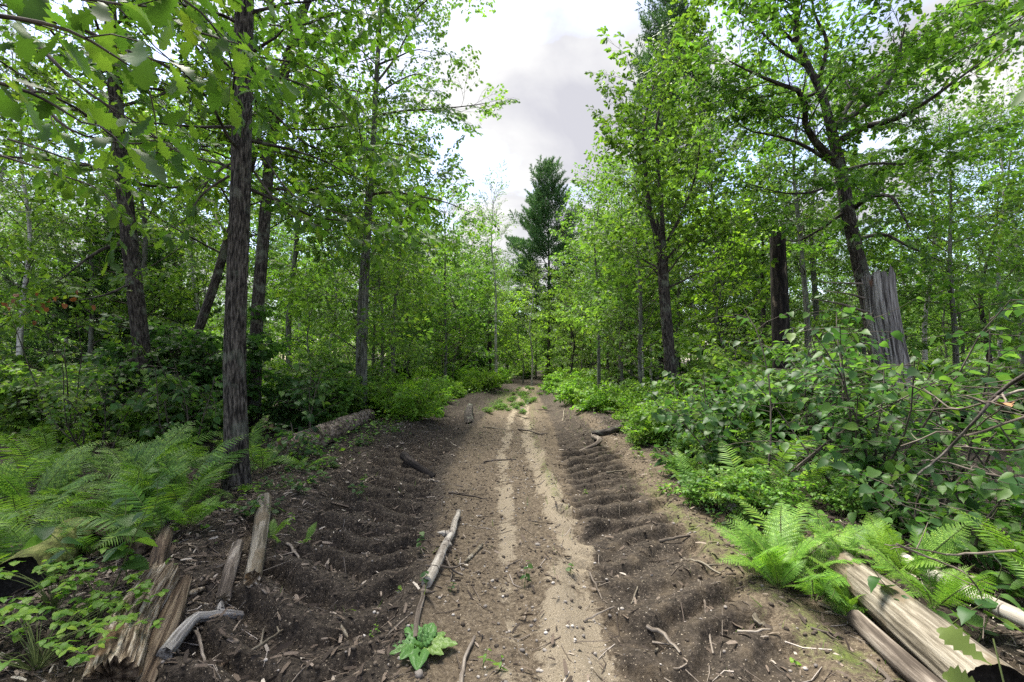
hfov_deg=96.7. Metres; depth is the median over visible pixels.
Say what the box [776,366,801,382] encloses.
bush
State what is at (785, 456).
fern
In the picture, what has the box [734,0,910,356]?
aspen tree
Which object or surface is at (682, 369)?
bush
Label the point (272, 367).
bush
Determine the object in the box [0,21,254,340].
maple tree
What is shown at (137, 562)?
tall herb
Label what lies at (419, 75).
maple tree
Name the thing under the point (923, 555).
bare branch
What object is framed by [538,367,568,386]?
berry bush
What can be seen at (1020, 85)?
aspen tree
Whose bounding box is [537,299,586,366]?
young tree
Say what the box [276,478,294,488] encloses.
ground herb
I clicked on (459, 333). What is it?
young tree
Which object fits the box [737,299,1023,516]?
hazel shrub
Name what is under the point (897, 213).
aspen tree
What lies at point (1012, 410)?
bush
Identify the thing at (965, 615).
broad herb
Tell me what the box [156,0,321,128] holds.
oak bough
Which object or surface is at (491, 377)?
berry bush
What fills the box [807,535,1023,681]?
sawn log
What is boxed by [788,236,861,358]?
maple tree
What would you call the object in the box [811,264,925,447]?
broken snag
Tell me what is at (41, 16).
oak bough
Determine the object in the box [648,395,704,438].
berry bush
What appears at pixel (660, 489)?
ground herb
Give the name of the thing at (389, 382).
berry bush
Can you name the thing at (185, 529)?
stick
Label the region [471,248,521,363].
maple tree
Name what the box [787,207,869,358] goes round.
maple tree
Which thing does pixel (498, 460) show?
stick
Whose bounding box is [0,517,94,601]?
mossy log
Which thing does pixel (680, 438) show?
bush
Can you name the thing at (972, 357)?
bush
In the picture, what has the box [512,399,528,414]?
seedling
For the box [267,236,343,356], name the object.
maple tree
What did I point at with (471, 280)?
maple tree
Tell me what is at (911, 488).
hazel shrub
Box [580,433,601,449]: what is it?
bent branch
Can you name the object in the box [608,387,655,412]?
berry bush
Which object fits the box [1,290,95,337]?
withered twig
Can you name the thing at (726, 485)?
bush
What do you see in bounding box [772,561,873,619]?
fern
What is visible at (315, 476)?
ground herb
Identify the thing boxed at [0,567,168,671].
meadow rue
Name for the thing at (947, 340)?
young tree
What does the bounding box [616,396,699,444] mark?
berry bush
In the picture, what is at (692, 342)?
maple tree
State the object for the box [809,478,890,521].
bush
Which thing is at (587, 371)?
maple tree
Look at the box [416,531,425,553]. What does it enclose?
seedling
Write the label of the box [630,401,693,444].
berry bush
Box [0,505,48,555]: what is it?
fern
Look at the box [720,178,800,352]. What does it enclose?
oak tree
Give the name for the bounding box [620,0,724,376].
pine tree
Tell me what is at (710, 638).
stick
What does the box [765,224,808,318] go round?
aspen tree
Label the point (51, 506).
fern
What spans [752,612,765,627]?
stick
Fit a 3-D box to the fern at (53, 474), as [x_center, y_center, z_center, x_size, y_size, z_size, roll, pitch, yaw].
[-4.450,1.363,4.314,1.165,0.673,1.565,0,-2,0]
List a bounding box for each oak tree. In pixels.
[0,0,333,451]
[0,0,442,490]
[0,111,50,317]
[0,212,53,351]
[35,17,361,345]
[106,0,415,428]
[381,259,441,382]
[431,231,473,336]
[432,256,480,351]
[470,262,509,346]
[528,283,566,372]
[541,262,592,369]
[544,250,602,373]
[545,273,596,375]
[572,186,659,369]
[575,230,623,370]
[576,240,643,378]
[584,0,778,397]
[630,184,709,337]
[658,218,690,378]
[661,0,1023,362]
[704,149,832,362]
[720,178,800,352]
[766,211,830,367]
[841,229,934,331]
[901,133,1023,375]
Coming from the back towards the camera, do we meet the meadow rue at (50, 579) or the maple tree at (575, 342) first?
the maple tree at (575, 342)
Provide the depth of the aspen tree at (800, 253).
15.03 m
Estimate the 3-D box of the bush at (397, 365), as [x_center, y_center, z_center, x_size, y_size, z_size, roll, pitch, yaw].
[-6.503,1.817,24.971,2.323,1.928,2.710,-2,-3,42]
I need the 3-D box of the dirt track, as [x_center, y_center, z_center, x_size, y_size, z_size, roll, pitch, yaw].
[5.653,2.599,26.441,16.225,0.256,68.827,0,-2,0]
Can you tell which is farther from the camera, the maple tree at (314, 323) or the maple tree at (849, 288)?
the maple tree at (314, 323)
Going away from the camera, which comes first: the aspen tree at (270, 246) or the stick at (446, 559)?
the stick at (446, 559)
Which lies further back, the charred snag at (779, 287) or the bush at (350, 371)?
the bush at (350, 371)
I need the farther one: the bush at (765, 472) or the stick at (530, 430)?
the stick at (530, 430)
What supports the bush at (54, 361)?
on the ground at (224, 549)
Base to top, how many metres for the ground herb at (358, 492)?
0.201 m
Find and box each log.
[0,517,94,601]
[92,522,155,555]
[135,574,191,681]
[148,525,173,565]
[215,539,243,604]
[243,492,271,587]
[269,409,374,462]
[399,451,435,477]
[592,425,622,435]
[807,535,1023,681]
[846,609,942,681]
[889,548,1023,627]
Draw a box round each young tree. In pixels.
[9,274,81,359]
[15,303,105,359]
[159,306,223,352]
[247,250,370,375]
[295,295,354,366]
[318,312,368,361]
[338,291,398,364]
[351,319,399,367]
[372,284,437,369]
[405,242,511,379]
[405,281,494,377]
[407,300,466,374]
[488,281,555,383]
[504,316,543,367]
[511,308,559,375]
[521,321,567,370]
[529,314,570,371]
[533,282,615,379]
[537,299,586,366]
[551,275,628,372]
[554,291,617,368]
[557,331,604,368]
[593,298,652,368]
[649,183,798,370]
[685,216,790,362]
[914,305,970,365]
[928,291,985,366]
[948,294,1017,363]
[990,273,1018,359]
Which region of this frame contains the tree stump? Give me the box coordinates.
[464,403,473,423]
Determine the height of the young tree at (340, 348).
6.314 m
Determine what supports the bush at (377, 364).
on the ground at (224, 549)
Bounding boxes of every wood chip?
[189,586,204,594]
[196,601,235,609]
[219,659,229,666]
[340,624,348,639]
[464,543,482,562]
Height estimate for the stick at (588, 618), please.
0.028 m
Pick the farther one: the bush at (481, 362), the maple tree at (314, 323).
the maple tree at (314, 323)
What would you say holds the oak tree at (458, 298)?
on the ground at (224, 549)
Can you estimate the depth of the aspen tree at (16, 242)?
36.56 m
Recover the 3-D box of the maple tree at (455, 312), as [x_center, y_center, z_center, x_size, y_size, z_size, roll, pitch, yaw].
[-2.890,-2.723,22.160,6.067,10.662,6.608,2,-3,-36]
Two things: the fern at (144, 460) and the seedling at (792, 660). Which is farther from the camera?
the fern at (144, 460)
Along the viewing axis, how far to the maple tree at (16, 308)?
30.10 m
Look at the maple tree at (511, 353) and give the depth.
47.01 m
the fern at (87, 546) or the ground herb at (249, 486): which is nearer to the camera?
the fern at (87, 546)
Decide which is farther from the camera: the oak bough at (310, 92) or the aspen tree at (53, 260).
the aspen tree at (53, 260)
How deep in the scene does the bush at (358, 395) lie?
11.39 m
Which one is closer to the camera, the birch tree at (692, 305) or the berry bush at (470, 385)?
the berry bush at (470, 385)
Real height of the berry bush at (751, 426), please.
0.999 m
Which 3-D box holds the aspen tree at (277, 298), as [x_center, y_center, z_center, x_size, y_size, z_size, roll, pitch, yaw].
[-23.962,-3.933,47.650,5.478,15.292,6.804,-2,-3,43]
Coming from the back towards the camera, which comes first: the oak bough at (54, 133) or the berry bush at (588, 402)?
the berry bush at (588, 402)
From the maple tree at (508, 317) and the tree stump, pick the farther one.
the maple tree at (508, 317)
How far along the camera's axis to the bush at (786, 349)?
6.96 m
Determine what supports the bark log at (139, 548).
on the ground at (224, 549)
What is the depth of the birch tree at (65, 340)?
17.94 m
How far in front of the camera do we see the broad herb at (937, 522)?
3.08 m
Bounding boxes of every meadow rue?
[0,540,140,615]
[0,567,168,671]
[29,579,152,639]
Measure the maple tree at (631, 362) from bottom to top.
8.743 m
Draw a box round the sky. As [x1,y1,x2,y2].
[0,0,1023,361]
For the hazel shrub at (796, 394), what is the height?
2.383 m
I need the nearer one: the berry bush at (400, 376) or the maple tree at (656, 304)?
the berry bush at (400, 376)
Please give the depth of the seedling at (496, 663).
2.19 m
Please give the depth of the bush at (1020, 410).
7.97 m
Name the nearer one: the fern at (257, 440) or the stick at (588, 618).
the stick at (588, 618)
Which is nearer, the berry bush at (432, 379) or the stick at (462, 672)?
the stick at (462, 672)
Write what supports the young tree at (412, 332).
on the ground at (224, 549)
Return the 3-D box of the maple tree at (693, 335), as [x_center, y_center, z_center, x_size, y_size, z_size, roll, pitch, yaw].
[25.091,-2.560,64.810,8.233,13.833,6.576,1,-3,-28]
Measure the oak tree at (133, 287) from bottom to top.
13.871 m
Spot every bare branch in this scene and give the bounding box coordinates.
[884,523,1016,555]
[896,543,984,638]
[898,382,1023,411]
[901,409,1023,446]
[916,373,1023,474]
[921,450,1023,477]
[943,444,1023,450]
[956,378,1023,429]
[994,393,1020,406]
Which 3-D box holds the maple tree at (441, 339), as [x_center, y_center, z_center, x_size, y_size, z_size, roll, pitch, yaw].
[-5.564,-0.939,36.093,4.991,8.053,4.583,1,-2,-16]
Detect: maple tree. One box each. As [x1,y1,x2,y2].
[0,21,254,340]
[0,79,204,362]
[0,151,71,350]
[0,192,73,360]
[0,223,54,367]
[4,264,47,357]
[11,129,224,359]
[132,177,220,329]
[194,195,305,365]
[196,183,328,370]
[247,280,282,360]
[248,217,348,356]
[250,66,447,401]
[257,0,520,411]
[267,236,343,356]
[292,232,357,366]
[293,264,356,362]
[310,188,439,383]
[319,206,419,370]
[372,201,471,371]
[379,281,431,368]
[397,169,505,378]
[415,258,460,365]
[415,282,465,365]
[435,243,499,361]
[442,246,497,360]
[463,270,517,370]
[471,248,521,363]
[484,260,541,369]
[487,268,533,367]
[492,302,524,376]
[498,292,530,361]
[501,324,526,370]
[509,284,559,377]
[552,158,695,383]
[556,128,730,391]
[556,300,595,367]
[577,193,649,309]
[582,215,673,379]
[588,198,695,372]
[601,212,684,366]
[602,208,702,379]
[605,112,751,397]
[681,305,709,359]
[687,152,854,359]
[770,161,962,358]
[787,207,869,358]
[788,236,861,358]
[797,204,926,351]
[820,274,854,357]
[851,189,971,348]
[861,79,1023,369]
[895,184,1023,361]
[902,247,992,359]
[932,291,992,355]
[958,209,1023,368]
[966,77,1023,355]
[985,217,1023,360]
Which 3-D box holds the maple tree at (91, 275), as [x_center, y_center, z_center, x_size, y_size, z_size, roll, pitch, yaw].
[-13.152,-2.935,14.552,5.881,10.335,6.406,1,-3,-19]
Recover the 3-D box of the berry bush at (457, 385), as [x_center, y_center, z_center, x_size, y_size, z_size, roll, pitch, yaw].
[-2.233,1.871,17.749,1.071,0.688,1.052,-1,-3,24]
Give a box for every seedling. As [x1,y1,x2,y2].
[287,512,294,531]
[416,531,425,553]
[420,571,434,582]
[480,648,508,670]
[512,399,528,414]
[520,560,532,587]
[566,562,575,572]
[789,657,801,664]
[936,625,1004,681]
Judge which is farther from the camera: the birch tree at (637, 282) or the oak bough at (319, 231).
the birch tree at (637, 282)
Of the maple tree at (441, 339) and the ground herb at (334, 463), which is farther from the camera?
the maple tree at (441, 339)
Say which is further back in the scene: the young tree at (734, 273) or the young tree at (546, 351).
the young tree at (546, 351)
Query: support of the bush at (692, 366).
on the ground at (224, 549)
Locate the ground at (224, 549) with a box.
[0,361,1023,681]
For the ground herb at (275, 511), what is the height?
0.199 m
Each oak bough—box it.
[0,0,226,184]
[0,138,153,275]
[24,29,233,179]
[154,163,229,249]
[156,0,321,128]
[253,154,406,270]
[255,53,396,165]
[1010,87,1023,107]
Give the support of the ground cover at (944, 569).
on the ground at (224, 549)
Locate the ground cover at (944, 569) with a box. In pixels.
[0,379,1023,629]
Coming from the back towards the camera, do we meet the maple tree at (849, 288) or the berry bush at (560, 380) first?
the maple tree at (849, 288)
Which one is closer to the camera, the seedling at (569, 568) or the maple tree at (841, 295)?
the seedling at (569, 568)
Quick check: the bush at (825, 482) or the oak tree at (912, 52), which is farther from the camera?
the oak tree at (912, 52)
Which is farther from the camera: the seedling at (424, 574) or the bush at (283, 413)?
the bush at (283, 413)
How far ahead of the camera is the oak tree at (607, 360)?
22.39 m
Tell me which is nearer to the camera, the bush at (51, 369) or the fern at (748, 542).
the fern at (748, 542)
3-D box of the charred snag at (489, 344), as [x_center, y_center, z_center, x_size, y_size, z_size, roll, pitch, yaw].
[-1.453,0.586,29.004,0.388,4.422,0.324,0,-2,0]
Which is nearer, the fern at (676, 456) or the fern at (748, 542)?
the fern at (748, 542)
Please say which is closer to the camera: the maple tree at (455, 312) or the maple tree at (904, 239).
the maple tree at (455, 312)
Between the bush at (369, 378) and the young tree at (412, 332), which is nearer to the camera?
the bush at (369, 378)
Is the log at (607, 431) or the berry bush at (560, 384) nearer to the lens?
the log at (607, 431)
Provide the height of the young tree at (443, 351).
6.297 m
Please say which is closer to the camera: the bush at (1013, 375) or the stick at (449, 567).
the stick at (449, 567)
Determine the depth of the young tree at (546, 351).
44.68 m
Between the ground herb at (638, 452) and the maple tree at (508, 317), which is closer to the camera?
the ground herb at (638, 452)
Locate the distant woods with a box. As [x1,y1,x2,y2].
[7,285,1012,369]
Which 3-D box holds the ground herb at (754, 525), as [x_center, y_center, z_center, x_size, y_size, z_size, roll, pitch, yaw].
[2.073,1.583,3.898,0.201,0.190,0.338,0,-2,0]
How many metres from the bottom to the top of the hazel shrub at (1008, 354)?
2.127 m
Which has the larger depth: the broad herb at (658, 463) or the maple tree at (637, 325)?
the maple tree at (637, 325)
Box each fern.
[0,433,116,480]
[0,441,106,517]
[0,447,72,503]
[0,474,105,547]
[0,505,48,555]
[0,507,36,518]
[0,515,104,563]
[7,421,106,459]
[27,434,195,522]
[33,495,152,557]
[54,439,175,481]
[57,479,244,549]
[89,420,221,492]
[100,434,253,500]
[109,430,220,461]
[124,445,236,514]
[159,495,224,528]
[213,416,288,462]
[249,442,284,472]
[267,517,290,541]
[275,455,333,469]
[298,522,316,542]
[657,446,708,467]
[669,451,717,489]
[708,442,778,499]
[708,501,883,582]
[723,498,813,561]
[728,427,819,481]
[732,532,805,588]
[735,452,857,492]
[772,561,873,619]
[776,507,875,555]
[804,561,927,614]
[805,519,917,586]
[816,470,895,488]
[818,446,907,486]
[846,512,971,575]
[848,525,997,612]
[947,496,1023,565]
[953,508,1023,583]
[989,556,1023,610]
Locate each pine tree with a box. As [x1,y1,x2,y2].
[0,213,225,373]
[496,155,592,369]
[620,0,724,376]
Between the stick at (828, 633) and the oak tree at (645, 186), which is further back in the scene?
the oak tree at (645, 186)
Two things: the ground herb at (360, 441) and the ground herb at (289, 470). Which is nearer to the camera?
the ground herb at (289, 470)
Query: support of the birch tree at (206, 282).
on the ground at (224, 549)
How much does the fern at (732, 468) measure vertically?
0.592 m
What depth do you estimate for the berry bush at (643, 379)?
15.13 m
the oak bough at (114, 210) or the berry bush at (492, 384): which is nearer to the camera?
the oak bough at (114, 210)
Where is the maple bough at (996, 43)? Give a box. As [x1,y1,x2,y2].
[921,0,1023,102]
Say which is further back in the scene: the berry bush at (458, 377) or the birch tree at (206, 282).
the birch tree at (206, 282)
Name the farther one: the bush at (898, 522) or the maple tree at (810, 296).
the maple tree at (810, 296)
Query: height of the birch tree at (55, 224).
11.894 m
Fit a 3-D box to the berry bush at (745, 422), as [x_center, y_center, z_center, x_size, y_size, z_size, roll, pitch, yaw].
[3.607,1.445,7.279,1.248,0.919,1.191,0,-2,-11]
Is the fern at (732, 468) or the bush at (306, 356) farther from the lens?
the bush at (306, 356)
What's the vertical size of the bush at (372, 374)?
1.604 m
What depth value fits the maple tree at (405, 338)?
32.09 m
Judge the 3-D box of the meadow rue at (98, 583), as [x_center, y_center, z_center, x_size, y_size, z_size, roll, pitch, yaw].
[-2.159,1.439,2.353,0.424,0.234,0.458,0,-2,0]
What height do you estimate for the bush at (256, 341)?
2.645 m
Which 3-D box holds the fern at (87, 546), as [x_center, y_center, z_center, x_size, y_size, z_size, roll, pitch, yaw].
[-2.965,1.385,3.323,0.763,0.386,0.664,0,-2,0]
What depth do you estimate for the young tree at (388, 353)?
27.10 m
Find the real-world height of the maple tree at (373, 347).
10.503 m
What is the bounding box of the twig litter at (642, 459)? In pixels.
[0,405,1023,681]
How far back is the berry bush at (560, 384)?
17.33 m
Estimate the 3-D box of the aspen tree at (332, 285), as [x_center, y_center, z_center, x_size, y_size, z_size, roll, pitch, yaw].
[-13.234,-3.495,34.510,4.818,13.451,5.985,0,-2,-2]
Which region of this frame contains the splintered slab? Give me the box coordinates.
[81,559,180,681]
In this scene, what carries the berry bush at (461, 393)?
on the ground at (224, 549)
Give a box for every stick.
[156,599,243,659]
[173,523,201,535]
[191,628,206,662]
[229,626,282,663]
[266,542,300,558]
[413,583,435,639]
[417,555,452,578]
[421,509,460,587]
[426,563,466,575]
[448,491,487,498]
[459,635,475,681]
[483,456,515,462]
[518,428,548,434]
[583,606,613,621]
[589,572,602,599]
[606,469,626,472]
[631,580,643,603]
[646,624,681,653]
[659,534,689,542]
[683,557,726,574]
[697,579,716,654]
[737,628,770,632]
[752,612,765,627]
[798,594,829,598]
[810,627,843,639]
[866,659,893,681]
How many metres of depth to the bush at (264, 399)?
10.57 m
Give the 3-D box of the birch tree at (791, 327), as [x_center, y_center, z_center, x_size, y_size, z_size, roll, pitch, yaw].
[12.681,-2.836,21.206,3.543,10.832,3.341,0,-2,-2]
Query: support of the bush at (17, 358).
on the ground at (224, 549)
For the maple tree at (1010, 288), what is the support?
on the ground at (224, 549)
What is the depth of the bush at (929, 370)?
12.98 m
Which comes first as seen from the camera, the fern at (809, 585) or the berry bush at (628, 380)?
the fern at (809, 585)
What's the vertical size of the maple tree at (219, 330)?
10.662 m
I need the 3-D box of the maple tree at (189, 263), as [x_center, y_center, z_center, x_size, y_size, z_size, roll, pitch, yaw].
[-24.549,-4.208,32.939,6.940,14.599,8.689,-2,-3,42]
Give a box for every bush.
[0,301,160,451]
[0,353,43,377]
[0,354,45,380]
[0,359,103,452]
[0,361,160,462]
[10,357,67,377]
[46,363,96,396]
[54,362,133,392]
[54,385,131,438]
[75,313,251,443]
[95,303,292,436]
[107,374,249,447]
[109,341,222,459]
[218,375,285,427]
[252,422,336,464]
[262,350,367,416]
[262,360,299,375]
[262,361,279,384]
[262,363,334,434]
[264,361,368,429]
[335,364,355,375]
[336,374,382,414]
[347,362,385,374]
[352,365,388,382]
[364,372,424,418]
[367,365,402,386]
[367,371,418,387]
[367,376,383,393]
[368,390,399,415]
[371,375,454,421]
[376,357,420,381]
[378,377,422,395]
[409,369,442,387]
[415,371,443,383]
[418,377,453,397]
[424,386,453,411]
[430,383,453,402]
[443,365,468,382]
[444,381,463,396]
[447,377,468,391]
[448,340,494,372]
[448,367,480,381]
[450,386,467,398]
[456,367,476,389]
[458,371,484,391]
[460,376,485,392]
[471,366,504,391]
[482,371,499,388]
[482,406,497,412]
[494,368,517,383]
[515,365,534,378]
[518,363,537,376]
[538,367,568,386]
[539,366,553,379]
[539,373,562,390]
[546,375,595,404]
[550,370,582,391]
[555,379,573,394]
[560,369,595,381]
[561,370,579,377]
[569,384,617,411]
[570,386,605,408]
[582,380,617,398]
[593,364,636,390]
[594,384,629,410]
[599,378,651,417]
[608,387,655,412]
[611,402,663,427]
[616,387,664,417]
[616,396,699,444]
[619,391,672,410]
[624,429,657,446]
[627,382,664,401]
[628,377,663,400]
[629,364,660,385]
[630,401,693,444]
[631,377,656,392]
[641,382,703,407]
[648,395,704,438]
[651,424,695,448]
[658,341,799,420]
[661,453,700,477]
[666,465,737,510]
[668,431,712,456]
[669,438,698,455]
[677,482,781,532]
[678,458,726,478]
[679,359,692,373]
[683,360,723,373]
[684,357,698,371]
[690,433,759,471]
[695,464,791,520]
[696,403,790,441]
[714,466,806,527]
[718,404,802,446]
[720,339,894,458]
[726,462,837,505]
[731,434,775,467]
[745,356,771,372]
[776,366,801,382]
[791,356,931,433]
[803,475,855,496]
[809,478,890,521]
[842,483,935,535]
[909,356,992,379]
[911,360,963,423]
[934,372,1008,426]
[936,359,1023,423]
[936,364,998,390]
[939,353,995,372]
[963,377,1023,437]
[1004,381,1023,449]
[1005,413,1023,452]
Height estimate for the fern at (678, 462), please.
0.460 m
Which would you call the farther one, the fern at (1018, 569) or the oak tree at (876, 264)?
the oak tree at (876, 264)
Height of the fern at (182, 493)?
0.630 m
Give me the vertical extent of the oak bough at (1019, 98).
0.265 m
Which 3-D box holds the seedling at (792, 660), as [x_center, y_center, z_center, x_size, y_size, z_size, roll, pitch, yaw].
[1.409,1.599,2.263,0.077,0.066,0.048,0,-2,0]
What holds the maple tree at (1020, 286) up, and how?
on the ground at (224, 549)
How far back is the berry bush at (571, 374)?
22.54 m
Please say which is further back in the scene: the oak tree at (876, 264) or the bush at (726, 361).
the oak tree at (876, 264)
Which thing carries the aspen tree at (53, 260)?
on the ground at (224, 549)
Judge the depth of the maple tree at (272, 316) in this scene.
44.45 m
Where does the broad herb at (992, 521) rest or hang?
on the ground at (224, 549)
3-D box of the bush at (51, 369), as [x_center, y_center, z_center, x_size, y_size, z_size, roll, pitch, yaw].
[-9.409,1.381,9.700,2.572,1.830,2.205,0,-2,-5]
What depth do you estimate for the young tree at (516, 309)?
28.94 m
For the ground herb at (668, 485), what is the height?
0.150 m
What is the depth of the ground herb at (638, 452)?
6.80 m
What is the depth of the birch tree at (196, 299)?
15.82 m
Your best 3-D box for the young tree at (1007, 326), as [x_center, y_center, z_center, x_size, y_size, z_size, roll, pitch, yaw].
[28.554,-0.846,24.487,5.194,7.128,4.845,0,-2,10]
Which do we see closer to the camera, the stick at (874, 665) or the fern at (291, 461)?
the stick at (874, 665)
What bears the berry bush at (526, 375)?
on the ground at (224, 549)
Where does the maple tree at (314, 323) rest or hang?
on the ground at (224, 549)
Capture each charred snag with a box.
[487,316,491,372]
[769,230,792,384]
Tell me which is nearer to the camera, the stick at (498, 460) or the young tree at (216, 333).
the stick at (498, 460)
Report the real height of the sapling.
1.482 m
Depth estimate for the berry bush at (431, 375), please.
22.99 m
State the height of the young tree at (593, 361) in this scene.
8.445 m
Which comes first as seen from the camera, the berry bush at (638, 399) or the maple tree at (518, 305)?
the berry bush at (638, 399)
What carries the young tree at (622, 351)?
on the ground at (224, 549)
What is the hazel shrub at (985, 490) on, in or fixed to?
on the ground at (224, 549)
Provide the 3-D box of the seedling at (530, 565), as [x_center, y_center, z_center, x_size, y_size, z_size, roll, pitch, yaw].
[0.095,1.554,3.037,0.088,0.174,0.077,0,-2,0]
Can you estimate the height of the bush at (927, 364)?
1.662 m
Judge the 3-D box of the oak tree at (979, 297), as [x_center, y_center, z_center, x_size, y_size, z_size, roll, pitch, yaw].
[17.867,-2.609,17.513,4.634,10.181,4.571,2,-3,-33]
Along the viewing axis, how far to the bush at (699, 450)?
5.56 m
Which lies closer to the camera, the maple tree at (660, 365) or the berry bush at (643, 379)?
the berry bush at (643, 379)
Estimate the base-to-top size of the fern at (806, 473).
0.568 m
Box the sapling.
[265,363,344,438]
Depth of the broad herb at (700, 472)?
4.81 m
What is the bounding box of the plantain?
[390,618,457,669]
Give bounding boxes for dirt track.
[27,376,906,681]
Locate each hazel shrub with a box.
[637,368,756,442]
[644,371,794,473]
[706,303,1011,486]
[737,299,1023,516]
[750,293,925,477]
[779,297,1023,503]
[806,328,1023,461]
[816,458,1023,578]
[890,401,1023,542]
[928,467,1023,535]
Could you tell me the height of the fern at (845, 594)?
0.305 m
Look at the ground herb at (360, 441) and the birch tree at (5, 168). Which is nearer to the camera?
the ground herb at (360, 441)
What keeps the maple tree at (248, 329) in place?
on the ground at (224, 549)
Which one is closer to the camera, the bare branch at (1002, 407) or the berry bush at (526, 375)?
the bare branch at (1002, 407)
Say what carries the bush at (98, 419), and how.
on the ground at (224, 549)
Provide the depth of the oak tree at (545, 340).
32.88 m
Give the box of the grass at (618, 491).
[280,386,1001,678]
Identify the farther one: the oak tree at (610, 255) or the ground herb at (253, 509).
the oak tree at (610, 255)
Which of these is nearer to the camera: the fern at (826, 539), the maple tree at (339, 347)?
the fern at (826, 539)
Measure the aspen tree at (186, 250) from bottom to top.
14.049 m
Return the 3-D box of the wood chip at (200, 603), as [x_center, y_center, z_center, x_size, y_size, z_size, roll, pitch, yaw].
[-1.794,1.610,2.761,0.199,0.098,0.078,0,-2,0]
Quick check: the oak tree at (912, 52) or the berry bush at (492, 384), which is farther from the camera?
the berry bush at (492, 384)
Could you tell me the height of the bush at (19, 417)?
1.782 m
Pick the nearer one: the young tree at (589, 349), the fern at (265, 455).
the fern at (265, 455)
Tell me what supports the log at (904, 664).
on the ground at (224, 549)
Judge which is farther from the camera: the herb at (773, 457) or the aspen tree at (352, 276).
the aspen tree at (352, 276)
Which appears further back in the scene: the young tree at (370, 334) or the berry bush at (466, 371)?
the young tree at (370, 334)
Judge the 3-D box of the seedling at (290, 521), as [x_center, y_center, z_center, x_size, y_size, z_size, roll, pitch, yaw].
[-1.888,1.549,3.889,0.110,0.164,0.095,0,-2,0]
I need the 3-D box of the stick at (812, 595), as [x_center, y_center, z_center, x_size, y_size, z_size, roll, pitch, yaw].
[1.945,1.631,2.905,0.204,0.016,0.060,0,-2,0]
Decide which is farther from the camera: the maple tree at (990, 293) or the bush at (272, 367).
the maple tree at (990, 293)
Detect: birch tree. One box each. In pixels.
[0,6,100,380]
[0,10,89,287]
[1,129,101,357]
[2,116,103,356]
[138,99,255,317]
[183,212,225,337]
[255,155,324,365]
[298,170,360,367]
[455,160,522,383]
[513,260,551,385]
[582,117,672,377]
[633,226,684,380]
[673,215,724,347]
[743,163,829,367]
[870,70,1017,367]
[941,81,1023,356]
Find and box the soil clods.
[7,415,915,681]
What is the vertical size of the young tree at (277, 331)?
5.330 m
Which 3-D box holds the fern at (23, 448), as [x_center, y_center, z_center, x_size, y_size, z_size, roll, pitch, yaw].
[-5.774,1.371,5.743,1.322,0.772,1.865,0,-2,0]
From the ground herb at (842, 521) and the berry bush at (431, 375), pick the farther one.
the berry bush at (431, 375)
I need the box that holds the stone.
[414,669,422,678]
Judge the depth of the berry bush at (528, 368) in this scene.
38.02 m
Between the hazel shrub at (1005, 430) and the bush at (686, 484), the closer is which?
the hazel shrub at (1005, 430)
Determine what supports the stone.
on the ground at (224, 549)
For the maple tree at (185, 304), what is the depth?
16.64 m
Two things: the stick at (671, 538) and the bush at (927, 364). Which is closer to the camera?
the stick at (671, 538)
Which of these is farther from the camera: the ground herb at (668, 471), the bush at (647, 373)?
the bush at (647, 373)
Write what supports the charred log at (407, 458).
on the ground at (224, 549)
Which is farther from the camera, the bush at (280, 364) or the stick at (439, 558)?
the bush at (280, 364)
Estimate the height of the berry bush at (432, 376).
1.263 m
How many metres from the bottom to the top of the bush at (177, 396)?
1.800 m
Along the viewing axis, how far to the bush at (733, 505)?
4.30 m
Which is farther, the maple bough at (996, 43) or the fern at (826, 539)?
the maple bough at (996, 43)
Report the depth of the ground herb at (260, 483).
4.94 m
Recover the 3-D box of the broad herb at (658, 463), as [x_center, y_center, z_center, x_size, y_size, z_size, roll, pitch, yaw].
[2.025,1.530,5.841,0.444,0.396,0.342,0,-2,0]
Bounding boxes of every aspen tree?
[1,215,57,272]
[4,203,86,358]
[92,93,259,337]
[183,121,293,302]
[200,14,380,368]
[209,273,224,334]
[267,233,303,358]
[304,232,359,353]
[305,95,417,299]
[327,101,465,372]
[340,123,429,366]
[436,199,508,345]
[548,142,650,387]
[657,21,792,367]
[700,0,896,355]
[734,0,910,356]
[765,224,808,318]
[871,191,966,359]
[928,55,1023,364]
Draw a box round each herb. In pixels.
[6,498,157,593]
[145,463,169,530]
[228,500,259,515]
[234,476,273,492]
[237,482,255,490]
[238,483,263,504]
[258,495,283,515]
[267,472,294,488]
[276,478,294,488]
[284,460,301,473]
[288,479,310,494]
[299,460,316,471]
[303,470,330,485]
[322,457,340,467]
[335,440,351,451]
[348,473,367,497]
[355,437,364,446]
[380,424,402,432]
[630,447,644,458]
[647,463,670,475]
[652,444,674,474]
[656,482,672,493]
[661,479,681,492]
[670,467,712,491]
[702,499,720,521]
[711,515,736,530]
[716,505,753,524]
[740,518,768,535]
[753,449,782,464]
[801,510,840,559]
[815,471,867,499]
[823,514,858,535]
[867,562,1023,641]
[889,499,962,573]
[965,497,1001,540]
[973,541,1023,603]
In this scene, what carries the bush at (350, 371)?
on the ground at (224, 549)
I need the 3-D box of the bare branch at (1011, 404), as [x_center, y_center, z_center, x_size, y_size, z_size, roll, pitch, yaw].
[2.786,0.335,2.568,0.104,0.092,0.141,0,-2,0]
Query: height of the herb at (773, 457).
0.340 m

